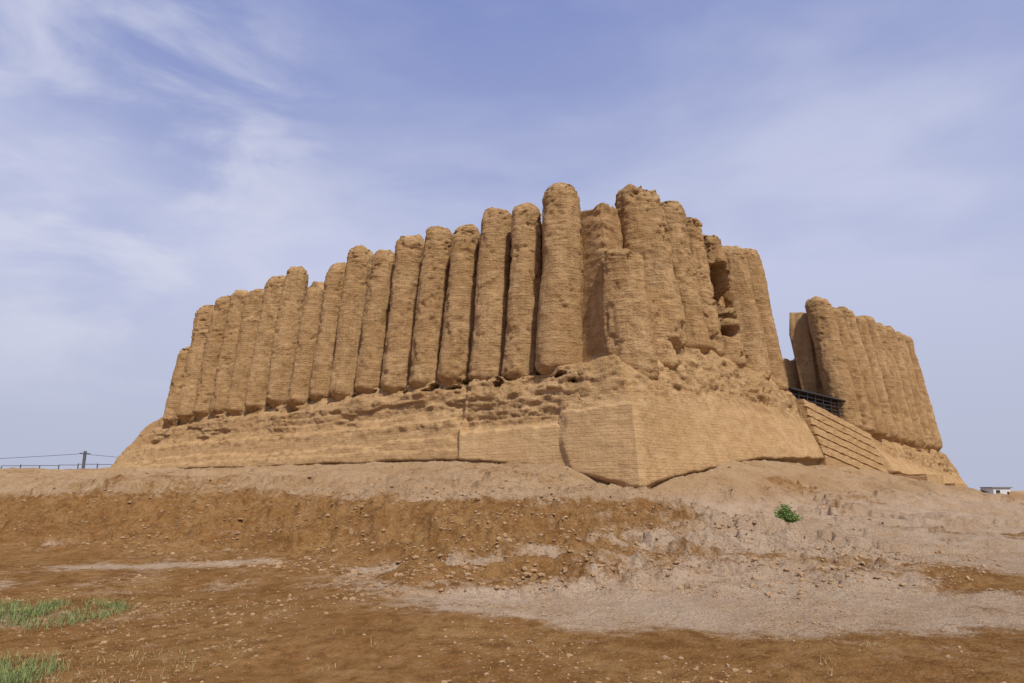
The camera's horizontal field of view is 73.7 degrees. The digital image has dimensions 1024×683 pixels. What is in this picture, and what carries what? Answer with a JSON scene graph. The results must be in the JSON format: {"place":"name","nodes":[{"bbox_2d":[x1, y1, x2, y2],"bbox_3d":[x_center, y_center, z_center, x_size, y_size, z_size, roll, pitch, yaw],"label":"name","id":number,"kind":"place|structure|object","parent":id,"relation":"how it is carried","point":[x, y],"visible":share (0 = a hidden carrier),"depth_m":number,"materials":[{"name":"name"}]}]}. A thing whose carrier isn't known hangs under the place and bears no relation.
{"place":"outdoors","nodes":[
{"label":"outdoors","id":0,"kind":"place"},
{"bbox_2d":[0,595,138,682],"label":"grass","id":1,"kind":"structure","parent":0,"point":[10,676],"depth_m":9.08,"materials":[{"name":"green plant"}]},
{"bbox_2d":[0,460,1023,682],"bbox_3d":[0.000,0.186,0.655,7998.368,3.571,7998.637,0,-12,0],"label":"ground","id":2,"kind":"structure","parent":0,"point":[907,656],"depth_m":11.72,"materials":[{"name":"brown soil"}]},
{"bbox_2d":[0,451,111,468],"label":"utility pole","id":3,"kind":"object","parent":2,"relation":"on","point":[84,453],"visible":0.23,"depth_m":71.22,"materials":[{"name":"metal"}]},
{"bbox_2d":[1,463,112,468],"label":"metal fence","id":4,"kind":"object","parent":2,"relation":"on","point":[56,465],"visible":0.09,"depth_m":65.40,"materials":[{"name":"metal"}]},
{"bbox_2d":[111,203,638,488],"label":"front wall","id":5,"kind":"structure","parent":2,"relation":"on","point":[578,416],"depth_m":30.09,"materials":[{"name":"brick"}]},
{"bbox_2d":[163,347,189,426],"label":"flute front","id":6,"kind":"object","parent":5,"relation":"attached to","point":[170,417],"visible":0.38,"depth_m":46.75,"materials":[{"name":"brick"}]},
{"bbox_2d":[176,305,213,423],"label":"flute front","id":7,"kind":"object","parent":5,"relation":"attached to","point":[202,321],"visible":0.56,"depth_m":45.98,"materials":[{"name":"brick"}]},
{"bbox_2d":[192,295,229,419],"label":"flute front","id":8,"kind":"object","parent":5,"relation":"attached to","point":[206,381],"visible":0.48,"depth_m":45.03,"materials":[{"name":"brick"}]},
{"bbox_2d":[208,290,247,417],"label":"flute front","id":9,"kind":"object","parent":5,"relation":"attached to","point":[219,393],"visible":0.59,"depth_m":43.74,"materials":[{"name":"brick"}]},
{"bbox_2d":[226,289,263,415],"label":"flute front","id":10,"kind":"object","parent":5,"relation":"attached to","point":[249,325],"visible":0.54,"depth_m":42.75,"materials":[{"name":"brick"}]},
{"bbox_2d":[244,275,284,412],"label":"flute front","id":11,"kind":"object","parent":5,"relation":"attached to","point":[255,397],"visible":0.58,"depth_m":41.61,"materials":[{"name":"brick"}]},
{"bbox_2d":[266,266,308,408],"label":"flute front","id":12,"kind":"object","parent":5,"relation":"attached to","point":[291,306],"visible":0.77,"depth_m":40.74,"materials":[{"name":"brick"}]},
{"bbox_2d":[286,287,323,409],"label":"flute front","id":13,"kind":"object","parent":5,"relation":"attached to","point":[299,388],"visible":0.65,"depth_m":39.38,"materials":[{"name":"brick"}]},
{"bbox_2d":[308,262,345,400],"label":"flute front","id":14,"kind":"object","parent":5,"relation":"attached to","point":[323,359],"visible":0.66,"depth_m":38.30,"materials":[{"name":"brick"}]},
{"bbox_2d":[329,245,373,400],"bbox_3d":[-8.849,-1.082,37.968,1.962,9.158,2.186,0,-12,0],"label":"flute front","id":15,"kind":"object","parent":5,"relation":"attached to","point":[351,312],"visible":0.74,"depth_m":37.30,"materials":[{"name":"brick"}]},
{"bbox_2d":[354,249,394,393],"bbox_3d":[-7.194,-1.042,36.774,1.999,8.385,2.157,0,-12,0],"label":"flute front","id":16,"kind":"object","parent":5,"relation":"attached to","point":[375,321],"visible":0.73,"depth_m":36.06,"materials":[{"name":"brick"}]},
{"bbox_2d":[380,234,424,393],"bbox_3d":[-5.617,-1.533,35.761,2.081,8.994,2.122,0,-12,0],"label":"flute front","id":17,"kind":"object","parent":5,"relation":"attached to","point":[397,356],"visible":0.7,"depth_m":35.05,"materials":[{"name":"brick"}]},
{"bbox_2d":[409,226,452,391],"bbox_3d":[-4.031,-1.745,34.552,2.007,8.948,2.152,0,-12,0],"label":"flute front","id":18,"kind":"object","parent":5,"relation":"attached to","point":[430,308],"visible":0.81,"depth_m":34.01,"materials":[{"name":"brick"}]},
{"bbox_2d":[437,224,479,386],"bbox_3d":[-2.556,-1.863,33.486,2.013,8.489,2.019,0,-12,0],"label":"flute front","id":19,"kind":"object","parent":5,"relation":"attached to","point":[456,342],"visible":0.87,"depth_m":32.72,"materials":[{"name":"brick"}]},
{"bbox_2d":[468,207,511,380],"bbox_3d":[-0.982,-2.179,32.387,2.058,9.082,2.226,0,-12,0],"label":"flute front","id":20,"kind":"object","parent":5,"relation":"attached to","point":[491,304],"visible":0.85,"depth_m":31.77,"materials":[{"name":"brick"}]},
{"bbox_2d":[501,202,542,380],"bbox_3d":[0.492,-2.282,31.268,1.955,9.031,2.136,0,-12,0],"label":"flute front","id":21,"kind":"object","parent":5,"relation":"attached to","point":[519,357],"visible":0.84,"depth_m":30.60,"materials":[{"name":"brick"}]},
{"bbox_2d":[535,182,583,377],"bbox_3d":[2.075,-2.805,30.191,2.211,9.257,2.522,0,-12,0],"label":"flute front","id":22,"kind":"object","parent":5,"relation":"attached to","point":[559,338],"visible":0.93,"depth_m":29.34,"materials":[{"name":"brick"}]},
{"bbox_2d":[0,462,1023,682],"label":"scattered stones","id":23,"kind":"object","parent":2,"relation":"on","point":[600,566],"visible":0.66,"depth_m":11.55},
{"bbox_2d":[601,202,966,487],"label":"wall","id":24,"kind":"structure","parent":2,"relation":"on","point":[696,411],"depth_m":30.08,"materials":[{"name":"brick"}]},
{"bbox_2d":[597,247,659,379],"bbox_3d":[4.756,-0.905,28.134,2.318,6.188,2.310,0,-12,0],"label":"corner stump","id":25,"kind":"object","parent":24,"relation":"attached to","point":[627,332],"visible":0.88,"depth_m":27.45,"materials":[{"name":"brick"}]},
{"bbox_2d":[615,184,687,351],"bbox_3d":[6.211,-3.332,30.816,2.864,8.068,2.879,0,-12,0],"label":"flute","id":26,"kind":"object","parent":24,"relation":"attached to","point":[644,225],"visible":0.65,"depth_m":30.09,"materials":[{"name":"brick"}]},
{"bbox_2d":[649,298,678,369],"bbox_3d":[6.024,-0.285,29.292,2.025,3.864,1.970,0,-12,0],"label":"corner rubble","id":27,"kind":"object","parent":24,"relation":"attached to","point":[666,354],"visible":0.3,"depth_m":28.47,"materials":[{"name":"brick"}]},
{"bbox_2d":[661,200,711,353],"bbox_3d":[8.069,-3.007,32.599,2.202,8.051,2.189,0,-12,0],"label":"flute","id":28,"kind":"object","parent":24,"relation":"attached to","point":[696,330],"visible":0.48,"depth_m":31.85,"materials":[{"name":"brick"}]},
{"bbox_2d":[686,217,724,356],"bbox_3d":[8.560,-2.433,34.544,1.547,7.816,4.291,12,-17,-43],"label":"flute","id":29,"kind":"object","parent":24,"relation":"attached to","point":[696,242],"visible":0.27,"depth_m":33.32,"materials":[{"name":"brick"}]},
{"bbox_2d":[703,234,746,368],"bbox_3d":[9.750,-1.781,35.908,1.882,7.620,4.836,11,-16,-41],"label":"flute","id":30,"kind":"object","parent":24,"relation":"attached to","point":[729,321],"visible":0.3,"depth_m":35.03,"materials":[{"name":"brick"}]},
{"bbox_2d":[722,245,770,380],"bbox_3d":[12.344,-1.461,36.656,2.242,8.182,2.327,0,-12,0],"label":"flute","id":31,"kind":"object","parent":24,"relation":"attached to","point":[738,295],"visible":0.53,"depth_m":35.91,"materials":[{"name":"brick"}]},
{"bbox_2d":[742,248,787,390],"bbox_3d":[13.690,-1.134,37.922,2.459,8.847,1.876,-5,-13,20],"label":"flute","id":32,"kind":"object","parent":24,"relation":"attached to","point":[762,299],"visible":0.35,"depth_m":37.23,"materials":[{"name":"brick"}]},
{"bbox_2d":[782,358,801,389],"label":"ruin wall","id":33,"kind":"structure","parent":24,"relation":"attached to","point":[791,372],"depth_m":46.53,"materials":[{"name":"brick"}]},
{"bbox_2d":[805,296,862,428],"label":"flute","id":34,"kind":"object","parent":24,"relation":"attached to","point":[835,376],"visible":0.86,"depth_m":43.76,"materials":[{"name":"brick"}]},
{"bbox_2d":[832,307,875,435],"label":"flute","id":35,"kind":"object","parent":24,"relation":"attached to","point":[858,384],"visible":0.45,"depth_m":44.89,"materials":[{"name":"brick"}]},
{"bbox_2d":[837,306,887,440],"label":"flute","id":36,"kind":"object","parent":24,"relation":"attached to","point":[880,433],"visible":0.46,"depth_m":46.36,"materials":[{"name":"brick"}]},
{"bbox_2d":[856,316,897,441],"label":"flute","id":37,"kind":"object","parent":24,"relation":"attached to","point":[880,389],"visible":0.33,"depth_m":47.84,"materials":[{"name":"brick"}]},
{"bbox_2d":[861,315,907,444],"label":"flute","id":38,"kind":"object","parent":24,"relation":"attached to","point":[901,438],"visible":0.35,"depth_m":49.39,"materials":[{"name":"brick"}]},
{"bbox_2d":[877,322,915,446],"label":"flute","id":39,"kind":"object","parent":24,"relation":"attached to","point":[900,393],"visible":0.31,"depth_m":50.82,"materials":[{"name":"brick"}]},
{"bbox_2d":[885,326,925,449],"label":"flute","id":40,"kind":"object","parent":24,"relation":"attached to","point":[919,443],"visible":0.35,"depth_m":52.22,"materials":[{"name":"brick"}]},
{"bbox_2d":[896,331,934,451],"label":"flute","id":41,"kind":"object","parent":24,"relation":"attached to","point":[929,445],"visible":0.27,"depth_m":53.76,"materials":[{"name":"brick"}]},
{"bbox_2d":[903,334,942,451],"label":"flute","id":42,"kind":"object","parent":24,"relation":"attached to","point":[936,436],"visible":0.31,"depth_m":55.22,"materials":[{"name":"brick"}]},
{"bbox_2d":[773,501,802,522],"bbox_3d":[7.587,4.754,18.953,0.748,0.620,0.791,0,-12,0],"label":"green shrub","id":43,"kind":"object","parent":2,"relation":"on","point":[784,513],"visible":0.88,"depth_m":18.83,"materials":[{"name":"green plant"}]},
{"bbox_2d":[824,455,858,469],"bbox_3d":[18.930,8.105,39.162,10.562,2.688,2.535,12,-17,-43],"label":"terrace course","id":44,"kind":"object","parent":2,"relation":"on","point":[832,461],"visible":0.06,"depth_m":35.73,"materials":[{"name":"brick"}]},
{"bbox_2d":[799,405,867,438],"bbox_3d":[18.405,6.811,39.558,9.946,5.369,1.617,12,-17,-43],"label":"terrace joint","id":45,"kind":"object","parent":44,"relation":"on","point":[802,407],"visible":0.03,"depth_m":36.22,"materials":[{"name":"brick"}]},
{"bbox_2d":[807,423,875,455],"bbox_3d":[18.575,7.293,39.422,10.127,4.373,1.887,12,-17,-43],"label":"terrace joint","id":46,"kind":"object","parent":44,"relation":"on","point":[809,425],"visible":0.02,"depth_m":36.12,"materials":[{"name":"brick"}]},
{"bbox_2d":[896,474,944,484],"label":"block","id":47,"kind":"structure","parent":2,"relation":"on","point":[938,479],"depth_m":41.53,"materials":[{"name":"brick"}]},
{"bbox_2d":[980,487,1012,493],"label":"white hut","id":48,"kind":"object","parent":2,"relation":"on","point":[995,490],"visible":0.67,"depth_m":145.13,"materials":[{"name":"paint"}]},
{"bbox_2d":[1007,491,1023,500],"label":"mud wall","id":49,"kind":"structure","parent":2,"relation":"on","point":[1017,494],"depth_m":56.70,"materials":[{"name":"beige soil"}]},
{"bbox_2d":[0,0,1023,490],"label":"sky","id":50,"kind":"structure","parent":0,"point":[161,161],"materials":[{"name":"blue"}]},
{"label":"outer bench","id":51,"kind":"object","parent":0,"visible":0},
{"bbox_2d":[945,483,963,486],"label":"block","id":52,"kind":"structure","parent":51,"relation":"on","point":[955,484],"depth_m":44.84,"materials":[{"name":"brick"}]},
{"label":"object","id":53,"kind":"object","parent":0,"visible":0},
{"bbox_2d":[788,387,845,417],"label":"viewing walkway","id":54,"kind":"structure","parent":53,"relation":"on","point":[815,398],"depth_m":40.66,"materials":[{"name":"metal"}]},
{"bbox_2d":[797,399,871,439],"bbox_3d":[18.428,4.719,39.983,9.960,1.719,1.702,12,-17,-43],"label":"terrace course","id":55,"kind":"object","parent":53,"relation":"on","point":[825,413],"visible":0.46,"depth_m":38.74,"materials":[{"name":"brick"}]},
{"bbox_2d":[801,408,875,448],"bbox_3d":[18.505,5.215,39.866,10.068,1.735,1.843,12,-17,-43],"label":"terrace course","id":56,"kind":"object","parent":53,"relation":"on","point":[830,423],"visible":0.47,"depth_m":38.68,"materials":[{"name":"brick"}]},
{"bbox_2d":[804,417,879,456],"bbox_3d":[18.596,5.700,39.753,10.149,1.745,1.994,12,-17,-43],"label":"terrace course","id":57,"kind":"object","parent":53,"relation":"on","point":[838,434],"visible":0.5,"depth_m":38.45,"materials":[{"name":"brick"}]},
{"bbox_2d":[819,445,873,468],"bbox_3d":[18.852,7.180,39.377,10.457,1.785,2.408,12,-17,-43],"label":"terrace course","id":58,"kind":"object","parent":53,"relation":"on","point":[841,457],"visible":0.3,"depth_m":37.02,"materials":[{"name":"brick"}]},
{"bbox_2d":[810,426,883,464],"bbox_3d":[18.682,6.187,39.616,10.242,1.755,2.129,12,-17,-43],"label":"terrace course","id":59,"kind":"object","parent":53,"relation":"on","point":[839,441],"visible":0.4,"depth_m":38.28,"materials":[{"name":"brick"}]},
{"bbox_2d":[814,436,887,472],"bbox_3d":[18.768,6.691,39.511,10.374,1.771,2.258,12,-17,-43],"label":"terrace course","id":60,"kind":"object","parent":53,"relation":"on","point":[842,450],"visible":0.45,"depth_m":38.07,"materials":[{"name":"brick"}]}
]}

